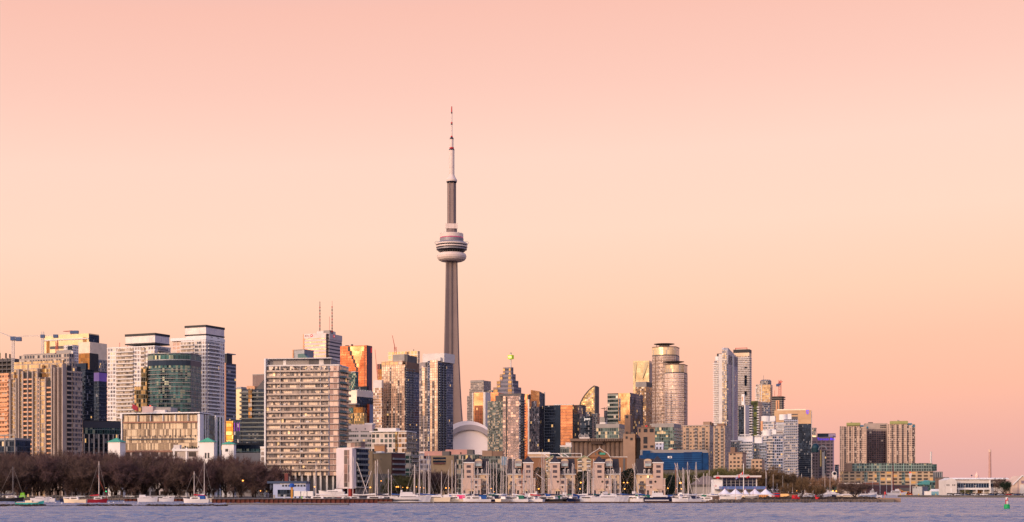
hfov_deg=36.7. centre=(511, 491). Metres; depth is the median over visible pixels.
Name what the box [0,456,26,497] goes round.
bare tree
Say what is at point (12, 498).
sailboat
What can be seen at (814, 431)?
office tower
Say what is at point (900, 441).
apartment tower
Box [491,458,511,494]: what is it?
sailboat
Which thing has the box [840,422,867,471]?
apartment tower
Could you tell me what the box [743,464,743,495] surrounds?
flagpole
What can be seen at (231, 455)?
bare tree
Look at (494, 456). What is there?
building
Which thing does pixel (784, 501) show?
rubble edge
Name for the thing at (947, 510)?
lake waves
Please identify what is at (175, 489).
bare tree
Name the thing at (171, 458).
bare tree
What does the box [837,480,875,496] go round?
trees
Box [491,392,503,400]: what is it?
office tower
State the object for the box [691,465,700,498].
sailboat
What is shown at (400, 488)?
budding tree
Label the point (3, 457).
bare tree
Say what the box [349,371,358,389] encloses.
office tower
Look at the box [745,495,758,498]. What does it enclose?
dinghy
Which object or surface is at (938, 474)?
office building
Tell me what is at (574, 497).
sailboat
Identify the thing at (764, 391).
apartment tower
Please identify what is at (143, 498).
motorboat
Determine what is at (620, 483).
sailboat
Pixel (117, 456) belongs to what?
bare tree
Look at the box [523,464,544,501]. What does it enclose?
sailboat
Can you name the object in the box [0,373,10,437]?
apartment tower
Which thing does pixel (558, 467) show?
turreted house
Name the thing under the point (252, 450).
building
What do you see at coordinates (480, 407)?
office tower
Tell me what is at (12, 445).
building
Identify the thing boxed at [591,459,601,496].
sailboat
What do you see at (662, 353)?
apartment tower
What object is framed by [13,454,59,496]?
bare tree
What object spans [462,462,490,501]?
sailboat
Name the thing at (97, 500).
sailboat
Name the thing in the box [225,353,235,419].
glass tower
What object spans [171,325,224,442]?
apartment tower
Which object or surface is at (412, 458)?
apartment building
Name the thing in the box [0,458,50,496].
bare tree
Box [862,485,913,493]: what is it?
building
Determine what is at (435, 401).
apartment tower
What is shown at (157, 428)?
loft building
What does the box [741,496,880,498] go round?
rubble mound
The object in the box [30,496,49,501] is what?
motorboat
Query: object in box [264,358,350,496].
apartment block
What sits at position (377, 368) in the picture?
tower crane
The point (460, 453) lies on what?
building
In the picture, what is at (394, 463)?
building
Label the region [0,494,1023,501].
ground
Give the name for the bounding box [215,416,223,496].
apartment building
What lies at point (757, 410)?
apartment tower
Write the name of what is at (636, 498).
sailboat
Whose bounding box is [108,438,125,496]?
pavilion
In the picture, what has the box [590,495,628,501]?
motorboat
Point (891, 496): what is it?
seawall
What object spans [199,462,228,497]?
bare tree
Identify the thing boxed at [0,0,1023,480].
sky
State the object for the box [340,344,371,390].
bank tower
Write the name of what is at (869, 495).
motorboat
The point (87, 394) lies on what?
glass tower
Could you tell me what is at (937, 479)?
building
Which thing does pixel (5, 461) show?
bare tree
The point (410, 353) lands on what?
apartment tower
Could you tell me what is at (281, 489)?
building
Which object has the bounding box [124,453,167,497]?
bare tree
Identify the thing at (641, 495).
sailboat
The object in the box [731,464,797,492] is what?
budding tree
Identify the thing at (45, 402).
apartment tower
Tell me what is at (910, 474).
tall beacon
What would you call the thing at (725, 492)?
marquee tent
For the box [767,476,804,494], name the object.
budding tree
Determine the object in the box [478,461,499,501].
sailboat
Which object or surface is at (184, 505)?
breakwater lump
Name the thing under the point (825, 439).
office tower
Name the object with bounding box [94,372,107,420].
glass tower
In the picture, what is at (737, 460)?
apartment building
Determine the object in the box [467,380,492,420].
office tower
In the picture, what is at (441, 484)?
sailboat
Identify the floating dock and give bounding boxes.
[378,502,432,503]
[433,502,465,502]
[466,502,574,502]
[575,502,713,502]
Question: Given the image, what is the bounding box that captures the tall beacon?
[908,472,911,492]
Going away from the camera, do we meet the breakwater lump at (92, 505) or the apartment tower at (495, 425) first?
the breakwater lump at (92, 505)
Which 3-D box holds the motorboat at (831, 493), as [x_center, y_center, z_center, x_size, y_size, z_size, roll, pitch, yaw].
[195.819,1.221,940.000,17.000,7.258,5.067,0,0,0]
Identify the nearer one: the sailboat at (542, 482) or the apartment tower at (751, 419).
the sailboat at (542, 482)
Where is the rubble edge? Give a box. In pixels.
[706,499,885,502]
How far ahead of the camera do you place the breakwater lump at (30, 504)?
467.83 m
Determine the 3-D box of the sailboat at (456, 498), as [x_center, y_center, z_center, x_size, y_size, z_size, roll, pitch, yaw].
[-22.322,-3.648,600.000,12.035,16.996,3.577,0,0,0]
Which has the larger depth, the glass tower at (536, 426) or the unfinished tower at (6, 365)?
the glass tower at (536, 426)
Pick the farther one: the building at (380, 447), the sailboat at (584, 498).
the building at (380, 447)
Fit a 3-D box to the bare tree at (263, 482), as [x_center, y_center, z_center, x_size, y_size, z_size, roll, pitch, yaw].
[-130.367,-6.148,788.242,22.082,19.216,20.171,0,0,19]
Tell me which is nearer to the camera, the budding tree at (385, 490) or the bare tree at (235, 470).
the bare tree at (235, 470)
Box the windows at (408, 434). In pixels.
[407,432,415,451]
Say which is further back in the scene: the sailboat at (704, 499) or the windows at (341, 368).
the windows at (341, 368)
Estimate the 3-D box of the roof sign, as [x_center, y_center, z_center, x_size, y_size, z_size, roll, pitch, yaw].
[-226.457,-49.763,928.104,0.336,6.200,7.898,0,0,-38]
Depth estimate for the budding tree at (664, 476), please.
850.25 m
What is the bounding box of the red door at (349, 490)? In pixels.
[348,489,353,496]
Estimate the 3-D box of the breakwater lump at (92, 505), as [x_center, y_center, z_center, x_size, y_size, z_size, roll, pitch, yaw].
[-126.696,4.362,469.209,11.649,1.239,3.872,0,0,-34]
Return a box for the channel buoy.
[1004,497,1009,508]
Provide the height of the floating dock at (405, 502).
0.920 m
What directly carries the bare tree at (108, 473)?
on the ground
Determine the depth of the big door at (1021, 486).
1290.21 m
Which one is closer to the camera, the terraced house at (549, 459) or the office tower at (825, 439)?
the terraced house at (549, 459)
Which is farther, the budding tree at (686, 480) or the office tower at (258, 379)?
the office tower at (258, 379)
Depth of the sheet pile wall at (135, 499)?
690.00 m
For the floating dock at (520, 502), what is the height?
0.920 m
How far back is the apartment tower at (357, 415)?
1752.68 m
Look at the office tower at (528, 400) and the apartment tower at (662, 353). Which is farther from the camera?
the apartment tower at (662, 353)
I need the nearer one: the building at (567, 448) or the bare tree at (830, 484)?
the building at (567, 448)
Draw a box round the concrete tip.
[877,498,900,501]
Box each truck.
[294,491,300,497]
[301,491,307,497]
[307,491,314,497]
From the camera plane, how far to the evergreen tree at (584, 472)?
813.34 m
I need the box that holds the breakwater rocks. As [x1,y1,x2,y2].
[3,505,144,506]
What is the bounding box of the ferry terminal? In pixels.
[943,478,1008,493]
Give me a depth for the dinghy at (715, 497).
617.37 m
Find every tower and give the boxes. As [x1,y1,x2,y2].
[0,353,18,372]
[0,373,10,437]
[9,350,81,495]
[44,333,98,352]
[64,345,78,362]
[77,363,93,419]
[78,342,106,371]
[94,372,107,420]
[107,333,170,420]
[134,353,201,412]
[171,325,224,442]
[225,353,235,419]
[225,420,241,442]
[239,380,263,442]
[252,374,263,386]
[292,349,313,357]
[303,306,341,363]
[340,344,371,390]
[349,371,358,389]
[349,389,372,422]
[349,403,366,423]
[354,386,368,390]
[373,380,382,428]
[378,364,381,379]
[381,354,418,451]
[388,349,419,362]
[419,353,454,450]
[436,106,468,423]
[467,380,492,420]
[472,392,490,427]
[488,395,502,450]
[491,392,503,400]
[493,353,520,393]
[499,393,525,491]
[525,394,530,458]
[529,390,544,451]
[544,404,582,456]
[576,405,585,415]
[579,386,598,415]
[580,416,593,438]
[592,413,599,438]
[607,393,642,437]
[623,415,640,487]
[633,361,651,393]
[635,382,651,426]
[637,425,654,449]
[652,343,679,423]
[664,361,687,449]
[682,422,714,469]
[713,348,737,439]
[713,423,730,471]
[733,348,751,405]
[738,394,748,435]
[748,405,752,435]
[751,401,761,436]
[755,375,772,415]
[761,416,775,442]
[762,430,783,492]
[771,390,784,415]
[774,409,811,492]
[775,414,797,492]
[811,443,819,480]
[812,428,816,436]
[812,433,835,479]
[818,445,826,478]
[828,471,836,492]
[835,465,838,477]
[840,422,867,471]
[864,422,886,462]
[887,420,914,462]
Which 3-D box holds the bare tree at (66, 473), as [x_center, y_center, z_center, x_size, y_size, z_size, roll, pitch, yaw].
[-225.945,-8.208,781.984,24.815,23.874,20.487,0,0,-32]
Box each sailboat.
[0,467,23,501]
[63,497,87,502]
[87,463,107,502]
[183,474,209,502]
[197,462,211,501]
[302,463,333,497]
[334,460,358,497]
[343,457,366,497]
[358,461,390,497]
[361,463,387,497]
[369,460,388,497]
[376,469,396,497]
[384,475,399,496]
[412,456,431,495]
[412,466,420,496]
[415,458,433,495]
[422,453,436,494]
[434,471,447,494]
[440,462,468,501]
[442,462,467,497]
[453,456,473,494]
[453,469,468,493]
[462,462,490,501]
[465,475,476,498]
[470,468,483,496]
[477,461,497,496]
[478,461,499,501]
[481,462,501,494]
[482,463,501,494]
[487,464,502,493]
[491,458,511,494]
[494,456,510,494]
[495,457,511,501]
[502,457,528,501]
[505,457,521,493]
[513,470,531,498]
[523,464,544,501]
[526,463,541,492]
[528,456,553,498]
[531,457,547,493]
[541,470,566,501]
[556,469,573,498]
[567,463,579,501]
[571,471,599,501]
[582,471,597,495]
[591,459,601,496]
[598,458,619,495]
[609,473,622,494]
[610,468,631,495]
[622,464,645,501]
[631,483,650,497]
[664,463,687,501]
[672,469,701,501]
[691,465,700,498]
[697,473,703,495]
[697,477,720,501]
[892,467,911,493]
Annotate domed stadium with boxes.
[453,421,487,454]
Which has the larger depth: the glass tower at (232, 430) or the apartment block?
the glass tower at (232, 430)
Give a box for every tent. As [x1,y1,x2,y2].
[719,489,742,495]
[749,488,771,496]
[930,489,938,494]
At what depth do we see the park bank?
757.52 m
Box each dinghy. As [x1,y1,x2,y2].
[706,495,720,498]
[727,485,741,498]
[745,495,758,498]
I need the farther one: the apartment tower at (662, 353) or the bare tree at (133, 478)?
the apartment tower at (662, 353)
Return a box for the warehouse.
[1003,475,1023,493]
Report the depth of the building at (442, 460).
960.82 m
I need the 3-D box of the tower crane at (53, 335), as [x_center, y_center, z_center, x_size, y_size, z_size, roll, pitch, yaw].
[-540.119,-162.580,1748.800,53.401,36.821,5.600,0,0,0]
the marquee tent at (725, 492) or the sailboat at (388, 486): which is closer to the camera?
the sailboat at (388, 486)
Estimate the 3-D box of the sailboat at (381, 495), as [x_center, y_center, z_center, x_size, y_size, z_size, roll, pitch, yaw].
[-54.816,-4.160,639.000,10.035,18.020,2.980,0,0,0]
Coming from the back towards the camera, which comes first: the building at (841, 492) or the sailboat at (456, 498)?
the building at (841, 492)
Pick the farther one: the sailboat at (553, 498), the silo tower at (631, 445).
the silo tower at (631, 445)
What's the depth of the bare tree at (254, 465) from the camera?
825.92 m
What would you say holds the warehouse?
on the ground
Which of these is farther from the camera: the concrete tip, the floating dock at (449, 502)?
the concrete tip
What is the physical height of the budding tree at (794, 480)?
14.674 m
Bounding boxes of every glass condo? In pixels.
[596,422,624,438]
[650,423,682,449]
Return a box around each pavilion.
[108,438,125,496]
[199,438,215,496]
[222,441,235,496]
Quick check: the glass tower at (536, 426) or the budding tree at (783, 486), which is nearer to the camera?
the budding tree at (783, 486)
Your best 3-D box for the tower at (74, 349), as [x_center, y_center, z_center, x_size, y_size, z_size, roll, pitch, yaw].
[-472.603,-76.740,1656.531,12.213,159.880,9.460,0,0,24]
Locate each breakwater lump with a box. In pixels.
[14,504,46,505]
[76,504,107,505]
[107,504,131,505]
[145,504,227,505]
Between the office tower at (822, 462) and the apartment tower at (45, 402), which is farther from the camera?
the office tower at (822, 462)
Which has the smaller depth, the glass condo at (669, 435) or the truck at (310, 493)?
the truck at (310, 493)
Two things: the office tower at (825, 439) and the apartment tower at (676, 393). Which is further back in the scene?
the apartment tower at (676, 393)
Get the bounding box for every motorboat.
[15,500,43,504]
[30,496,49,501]
[137,495,157,501]
[159,496,173,501]
[319,489,344,496]
[390,490,430,501]
[419,495,450,501]
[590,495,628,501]
[643,486,673,501]
[808,494,830,496]
[826,489,838,495]
[836,494,857,496]
[858,494,876,496]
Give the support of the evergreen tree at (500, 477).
on the ground
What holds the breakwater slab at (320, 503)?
on the lake waves
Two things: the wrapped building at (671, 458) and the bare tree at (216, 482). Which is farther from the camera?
the wrapped building at (671, 458)
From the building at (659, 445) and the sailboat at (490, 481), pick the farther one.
the building at (659, 445)
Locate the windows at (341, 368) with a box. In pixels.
[340,367,348,445]
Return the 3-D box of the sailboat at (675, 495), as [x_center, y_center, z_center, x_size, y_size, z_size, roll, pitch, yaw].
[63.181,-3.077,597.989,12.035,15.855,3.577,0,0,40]
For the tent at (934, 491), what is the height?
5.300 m
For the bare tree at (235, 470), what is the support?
on the ground
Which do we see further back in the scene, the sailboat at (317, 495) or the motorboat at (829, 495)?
the motorboat at (829, 495)
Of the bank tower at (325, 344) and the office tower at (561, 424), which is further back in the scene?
the bank tower at (325, 344)
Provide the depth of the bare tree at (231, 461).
801.49 m
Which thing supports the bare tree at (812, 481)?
on the ground
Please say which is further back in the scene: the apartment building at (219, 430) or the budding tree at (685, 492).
the apartment building at (219, 430)
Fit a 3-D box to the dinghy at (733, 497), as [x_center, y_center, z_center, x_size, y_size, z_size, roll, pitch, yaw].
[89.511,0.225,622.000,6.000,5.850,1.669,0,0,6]
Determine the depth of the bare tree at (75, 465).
776.45 m
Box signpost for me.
[289,483,293,497]
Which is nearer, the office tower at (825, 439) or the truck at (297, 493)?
the truck at (297, 493)
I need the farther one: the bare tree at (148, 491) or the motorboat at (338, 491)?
the bare tree at (148, 491)
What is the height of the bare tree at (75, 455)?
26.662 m
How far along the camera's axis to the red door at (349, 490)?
801.50 m
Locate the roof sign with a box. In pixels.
[132,404,137,410]
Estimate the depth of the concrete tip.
632.00 m
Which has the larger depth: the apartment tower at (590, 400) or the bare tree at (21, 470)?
the apartment tower at (590, 400)
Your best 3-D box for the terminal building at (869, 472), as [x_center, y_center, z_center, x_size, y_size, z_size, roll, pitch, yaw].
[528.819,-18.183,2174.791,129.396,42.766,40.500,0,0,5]
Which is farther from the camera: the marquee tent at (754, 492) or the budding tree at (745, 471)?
the budding tree at (745, 471)
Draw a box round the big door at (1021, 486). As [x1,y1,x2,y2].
[1020,485,1023,493]
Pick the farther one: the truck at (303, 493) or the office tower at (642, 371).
the office tower at (642, 371)
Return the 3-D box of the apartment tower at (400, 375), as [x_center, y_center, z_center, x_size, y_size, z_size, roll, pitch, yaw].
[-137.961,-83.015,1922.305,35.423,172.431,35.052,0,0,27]
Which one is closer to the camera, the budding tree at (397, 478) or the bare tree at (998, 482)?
the budding tree at (397, 478)
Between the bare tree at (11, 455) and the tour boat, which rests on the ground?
the bare tree at (11, 455)
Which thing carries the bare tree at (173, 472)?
on the ground
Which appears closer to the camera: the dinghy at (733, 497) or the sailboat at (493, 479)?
the dinghy at (733, 497)
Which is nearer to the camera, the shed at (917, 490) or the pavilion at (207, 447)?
the pavilion at (207, 447)
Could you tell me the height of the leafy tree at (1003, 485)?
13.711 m
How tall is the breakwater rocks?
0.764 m
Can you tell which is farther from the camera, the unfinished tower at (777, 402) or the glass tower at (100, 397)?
the unfinished tower at (777, 402)
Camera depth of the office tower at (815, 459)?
1901.37 m
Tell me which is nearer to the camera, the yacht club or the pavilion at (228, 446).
the yacht club
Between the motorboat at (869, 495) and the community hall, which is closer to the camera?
the community hall
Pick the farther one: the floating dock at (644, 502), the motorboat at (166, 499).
the motorboat at (166, 499)
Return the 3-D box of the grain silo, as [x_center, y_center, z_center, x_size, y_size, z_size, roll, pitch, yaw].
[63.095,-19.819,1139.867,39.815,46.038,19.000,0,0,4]
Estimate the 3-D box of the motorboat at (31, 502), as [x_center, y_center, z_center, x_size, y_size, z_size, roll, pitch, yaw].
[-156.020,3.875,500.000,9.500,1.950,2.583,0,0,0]
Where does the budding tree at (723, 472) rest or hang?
on the ground
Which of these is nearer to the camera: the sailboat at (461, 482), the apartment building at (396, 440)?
the sailboat at (461, 482)
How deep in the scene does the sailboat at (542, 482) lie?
666.54 m
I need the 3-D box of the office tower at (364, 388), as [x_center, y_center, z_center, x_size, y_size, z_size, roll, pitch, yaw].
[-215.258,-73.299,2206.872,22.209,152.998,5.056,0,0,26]
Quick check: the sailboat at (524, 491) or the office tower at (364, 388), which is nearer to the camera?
the sailboat at (524, 491)
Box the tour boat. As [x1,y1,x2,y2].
[887,489,906,494]
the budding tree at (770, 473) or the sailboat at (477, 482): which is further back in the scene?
the budding tree at (770, 473)
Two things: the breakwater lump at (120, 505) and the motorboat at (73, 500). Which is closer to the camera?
the breakwater lump at (120, 505)
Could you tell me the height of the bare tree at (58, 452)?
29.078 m
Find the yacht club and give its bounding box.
[711,474,765,495]
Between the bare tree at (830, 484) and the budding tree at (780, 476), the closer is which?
the budding tree at (780, 476)
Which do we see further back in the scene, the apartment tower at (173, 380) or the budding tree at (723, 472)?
the apartment tower at (173, 380)
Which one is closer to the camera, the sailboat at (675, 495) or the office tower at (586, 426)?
the sailboat at (675, 495)
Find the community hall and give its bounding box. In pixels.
[530,446,626,495]
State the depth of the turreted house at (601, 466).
799.50 m
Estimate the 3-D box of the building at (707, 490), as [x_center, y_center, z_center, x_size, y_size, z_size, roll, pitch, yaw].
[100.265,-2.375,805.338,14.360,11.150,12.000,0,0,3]
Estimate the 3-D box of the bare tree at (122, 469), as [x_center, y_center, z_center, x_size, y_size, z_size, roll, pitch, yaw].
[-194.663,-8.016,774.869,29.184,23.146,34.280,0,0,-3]
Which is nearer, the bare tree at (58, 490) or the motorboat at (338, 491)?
the motorboat at (338, 491)
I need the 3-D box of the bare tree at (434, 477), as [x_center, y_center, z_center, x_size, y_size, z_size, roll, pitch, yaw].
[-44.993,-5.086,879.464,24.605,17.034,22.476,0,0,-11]
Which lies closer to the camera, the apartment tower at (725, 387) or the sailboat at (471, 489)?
the sailboat at (471, 489)
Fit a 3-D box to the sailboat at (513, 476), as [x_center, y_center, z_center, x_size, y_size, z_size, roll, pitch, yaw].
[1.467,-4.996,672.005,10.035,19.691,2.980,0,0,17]
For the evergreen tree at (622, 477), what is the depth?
813.27 m
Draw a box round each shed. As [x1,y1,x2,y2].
[780,493,797,496]
[863,482,878,484]
[912,486,927,494]
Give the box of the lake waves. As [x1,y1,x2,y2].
[0,498,1023,521]
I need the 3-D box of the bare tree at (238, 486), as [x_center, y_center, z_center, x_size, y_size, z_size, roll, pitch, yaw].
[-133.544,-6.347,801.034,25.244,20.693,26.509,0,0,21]
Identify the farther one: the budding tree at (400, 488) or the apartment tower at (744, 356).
the apartment tower at (744, 356)
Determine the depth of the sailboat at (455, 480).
605.88 m
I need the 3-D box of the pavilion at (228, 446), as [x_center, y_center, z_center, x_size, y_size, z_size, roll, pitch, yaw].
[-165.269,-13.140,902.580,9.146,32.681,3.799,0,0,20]
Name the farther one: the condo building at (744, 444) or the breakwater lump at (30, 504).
the condo building at (744, 444)
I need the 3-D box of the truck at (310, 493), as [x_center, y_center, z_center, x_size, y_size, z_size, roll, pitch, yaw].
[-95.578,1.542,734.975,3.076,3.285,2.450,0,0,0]
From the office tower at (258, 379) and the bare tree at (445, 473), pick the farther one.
the office tower at (258, 379)
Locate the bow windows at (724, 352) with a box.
[722,350,726,425]
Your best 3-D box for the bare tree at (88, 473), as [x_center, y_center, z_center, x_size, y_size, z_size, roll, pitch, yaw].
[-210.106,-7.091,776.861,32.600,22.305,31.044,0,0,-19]
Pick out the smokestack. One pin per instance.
(989, 470)
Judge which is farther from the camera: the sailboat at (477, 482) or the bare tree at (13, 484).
the bare tree at (13, 484)
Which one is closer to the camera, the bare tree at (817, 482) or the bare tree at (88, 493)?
the bare tree at (88, 493)
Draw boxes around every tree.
[0,449,21,490]
[0,453,18,492]
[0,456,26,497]
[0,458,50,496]
[1,451,40,496]
[2,453,16,490]
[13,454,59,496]
[19,452,61,496]
[24,452,69,495]
[27,446,69,496]
[38,453,87,496]
[44,448,101,496]
[54,455,87,497]
[59,456,108,497]
[61,456,119,497]
[64,446,108,497]
[72,451,135,497]
[92,452,134,497]
[92,454,150,497]
[95,450,130,497]
[102,455,157,495]
[122,455,145,497]
[123,448,168,496]
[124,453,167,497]
[130,449,186,495]
[139,462,171,495]
[145,450,215,497]
[151,458,196,497]
[162,457,203,497]
[173,456,218,496]
[173,459,216,496]
[180,455,227,497]
[181,456,234,496]
[196,454,249,497]
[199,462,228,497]
[206,451,238,489]
[211,465,241,497]
[217,462,266,497]
[226,455,253,496]
[231,460,273,497]
[235,456,269,496]
[236,463,268,497]
[242,463,299,497]
[258,476,284,497]
[378,480,405,495]
[383,475,431,495]
[386,479,411,496]
[398,476,426,492]
[406,471,436,495]
[417,469,452,493]
[422,469,454,492]
[431,473,459,494]
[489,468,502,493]
[492,471,507,493]
[533,467,547,493]
[575,471,586,493]
[578,471,591,493]
[619,470,633,493]
[621,468,635,493]
[663,471,680,494]
[665,472,698,493]
[665,475,678,494]
[673,469,702,493]
[694,465,747,478]
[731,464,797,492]
[732,467,762,484]
[757,471,790,492]
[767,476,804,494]
[768,473,806,492]
[778,482,796,492]
[794,475,811,492]
[795,478,810,495]
[806,484,821,496]
[807,476,815,494]
[812,477,824,488]
[817,486,826,496]
[818,475,830,493]
[825,479,834,491]
[828,476,844,492]
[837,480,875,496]
[992,477,1009,492]
[998,481,1011,492]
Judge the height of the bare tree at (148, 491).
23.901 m
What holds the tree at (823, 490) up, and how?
on the ground
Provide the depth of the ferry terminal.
1331.23 m
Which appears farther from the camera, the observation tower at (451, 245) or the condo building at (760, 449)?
the observation tower at (451, 245)
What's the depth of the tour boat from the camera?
1848.40 m
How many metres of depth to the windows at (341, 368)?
824.62 m
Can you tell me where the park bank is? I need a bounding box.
[24,498,123,500]
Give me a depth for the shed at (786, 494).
656.58 m
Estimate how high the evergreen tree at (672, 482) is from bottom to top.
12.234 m
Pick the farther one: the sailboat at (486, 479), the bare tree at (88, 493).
the bare tree at (88, 493)
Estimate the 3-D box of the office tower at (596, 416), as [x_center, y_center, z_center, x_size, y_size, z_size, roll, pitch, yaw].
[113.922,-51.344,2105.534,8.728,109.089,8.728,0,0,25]
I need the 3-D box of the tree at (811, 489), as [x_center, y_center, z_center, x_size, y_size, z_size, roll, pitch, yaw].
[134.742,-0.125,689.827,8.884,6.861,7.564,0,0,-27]
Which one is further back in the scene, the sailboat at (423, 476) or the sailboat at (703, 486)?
the sailboat at (423, 476)
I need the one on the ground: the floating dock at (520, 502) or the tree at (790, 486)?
the tree at (790, 486)
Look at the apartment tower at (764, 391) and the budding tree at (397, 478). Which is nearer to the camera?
the budding tree at (397, 478)
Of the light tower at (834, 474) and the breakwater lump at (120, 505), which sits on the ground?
the light tower at (834, 474)
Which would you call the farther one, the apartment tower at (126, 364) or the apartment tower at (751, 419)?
the apartment tower at (751, 419)
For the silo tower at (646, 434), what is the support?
on the ground
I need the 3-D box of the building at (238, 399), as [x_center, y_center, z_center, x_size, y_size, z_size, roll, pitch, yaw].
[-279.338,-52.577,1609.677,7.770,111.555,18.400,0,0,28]
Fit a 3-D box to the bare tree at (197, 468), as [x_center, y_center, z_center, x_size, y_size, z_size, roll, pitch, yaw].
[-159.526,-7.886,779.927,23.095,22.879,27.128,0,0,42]
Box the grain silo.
[570,434,622,456]
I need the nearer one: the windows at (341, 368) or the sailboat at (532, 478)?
the sailboat at (532, 478)
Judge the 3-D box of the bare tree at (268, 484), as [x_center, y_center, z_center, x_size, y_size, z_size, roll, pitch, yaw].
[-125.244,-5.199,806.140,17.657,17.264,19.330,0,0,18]
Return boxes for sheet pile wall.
[124,498,189,500]
[211,498,392,502]
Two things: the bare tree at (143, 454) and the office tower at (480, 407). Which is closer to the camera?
the bare tree at (143, 454)
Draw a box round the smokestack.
[988,450,990,477]
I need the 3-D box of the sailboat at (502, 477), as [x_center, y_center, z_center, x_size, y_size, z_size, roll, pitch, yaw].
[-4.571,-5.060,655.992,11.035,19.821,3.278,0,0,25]
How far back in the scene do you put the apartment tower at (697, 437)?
1565.35 m
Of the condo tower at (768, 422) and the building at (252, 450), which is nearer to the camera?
the building at (252, 450)
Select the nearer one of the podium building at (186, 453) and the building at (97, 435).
the podium building at (186, 453)
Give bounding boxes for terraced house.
[545,456,552,493]
[577,455,590,495]
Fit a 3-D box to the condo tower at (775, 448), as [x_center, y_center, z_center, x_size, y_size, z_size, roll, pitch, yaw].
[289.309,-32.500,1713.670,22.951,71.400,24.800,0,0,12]
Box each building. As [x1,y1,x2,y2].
[0,434,30,496]
[82,420,120,495]
[120,405,214,450]
[126,445,198,496]
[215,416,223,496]
[235,443,263,495]
[236,387,246,419]
[260,446,269,496]
[267,473,309,497]
[336,441,368,497]
[349,423,375,450]
[368,451,405,495]
[370,428,417,452]
[374,444,386,452]
[404,451,420,492]
[418,451,430,495]
[425,451,456,495]
[445,449,481,493]
[481,451,505,493]
[528,452,550,456]
[560,443,571,456]
[639,449,708,493]
[655,442,663,449]
[690,476,712,493]
[728,447,764,470]
[731,434,753,469]
[754,435,766,470]
[805,483,861,494]
[840,463,936,485]
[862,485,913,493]
[915,480,934,490]
[933,471,942,480]
[935,477,948,488]
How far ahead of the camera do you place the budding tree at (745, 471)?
864.92 m
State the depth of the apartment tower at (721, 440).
1503.07 m
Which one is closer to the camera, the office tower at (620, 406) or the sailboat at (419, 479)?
the sailboat at (419, 479)
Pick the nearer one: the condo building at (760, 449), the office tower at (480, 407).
the condo building at (760, 449)
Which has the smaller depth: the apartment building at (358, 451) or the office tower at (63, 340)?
the apartment building at (358, 451)
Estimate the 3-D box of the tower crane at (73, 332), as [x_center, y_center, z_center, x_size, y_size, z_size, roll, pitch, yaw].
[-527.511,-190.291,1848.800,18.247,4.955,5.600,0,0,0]
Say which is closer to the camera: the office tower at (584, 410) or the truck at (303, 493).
the truck at (303, 493)
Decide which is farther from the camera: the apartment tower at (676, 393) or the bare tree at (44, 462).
the apartment tower at (676, 393)
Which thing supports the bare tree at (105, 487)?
on the ground
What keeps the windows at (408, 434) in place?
in the apartment building at (396, 440)
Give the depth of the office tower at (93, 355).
1705.81 m
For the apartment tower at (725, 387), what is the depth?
2508.12 m
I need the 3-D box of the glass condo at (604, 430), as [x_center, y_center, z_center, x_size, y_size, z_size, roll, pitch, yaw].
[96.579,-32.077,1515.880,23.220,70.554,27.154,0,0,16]
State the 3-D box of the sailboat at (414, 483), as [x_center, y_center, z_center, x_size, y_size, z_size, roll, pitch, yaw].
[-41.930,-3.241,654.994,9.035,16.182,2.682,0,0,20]
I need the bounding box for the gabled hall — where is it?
[939,478,956,494]
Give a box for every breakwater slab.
[226,503,292,504]
[293,503,348,504]
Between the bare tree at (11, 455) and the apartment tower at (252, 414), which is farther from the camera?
the apartment tower at (252, 414)
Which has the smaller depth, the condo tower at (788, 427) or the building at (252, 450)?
the building at (252, 450)
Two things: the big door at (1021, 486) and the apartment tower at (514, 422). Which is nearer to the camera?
the big door at (1021, 486)
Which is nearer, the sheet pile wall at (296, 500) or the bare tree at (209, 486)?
the sheet pile wall at (296, 500)
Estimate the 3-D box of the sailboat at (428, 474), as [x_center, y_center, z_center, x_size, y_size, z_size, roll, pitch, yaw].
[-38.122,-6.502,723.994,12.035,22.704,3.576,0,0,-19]
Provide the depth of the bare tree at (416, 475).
901.55 m
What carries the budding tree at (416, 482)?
on the ground
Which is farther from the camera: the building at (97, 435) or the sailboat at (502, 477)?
the building at (97, 435)
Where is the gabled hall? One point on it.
(951, 485)
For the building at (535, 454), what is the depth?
1000.59 m
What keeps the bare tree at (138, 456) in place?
on the ground
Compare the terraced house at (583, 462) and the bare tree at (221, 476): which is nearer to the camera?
the bare tree at (221, 476)
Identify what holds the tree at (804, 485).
on the ground
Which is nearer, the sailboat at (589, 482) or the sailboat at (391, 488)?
the sailboat at (391, 488)
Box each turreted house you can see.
[463,456,489,495]
[507,456,535,495]
[547,456,576,495]
[591,456,619,495]
[634,456,665,495]
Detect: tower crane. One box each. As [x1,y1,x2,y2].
[0,332,21,371]
[10,331,58,353]
[63,330,78,334]
[375,352,379,379]
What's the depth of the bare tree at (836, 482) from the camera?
1444.08 m

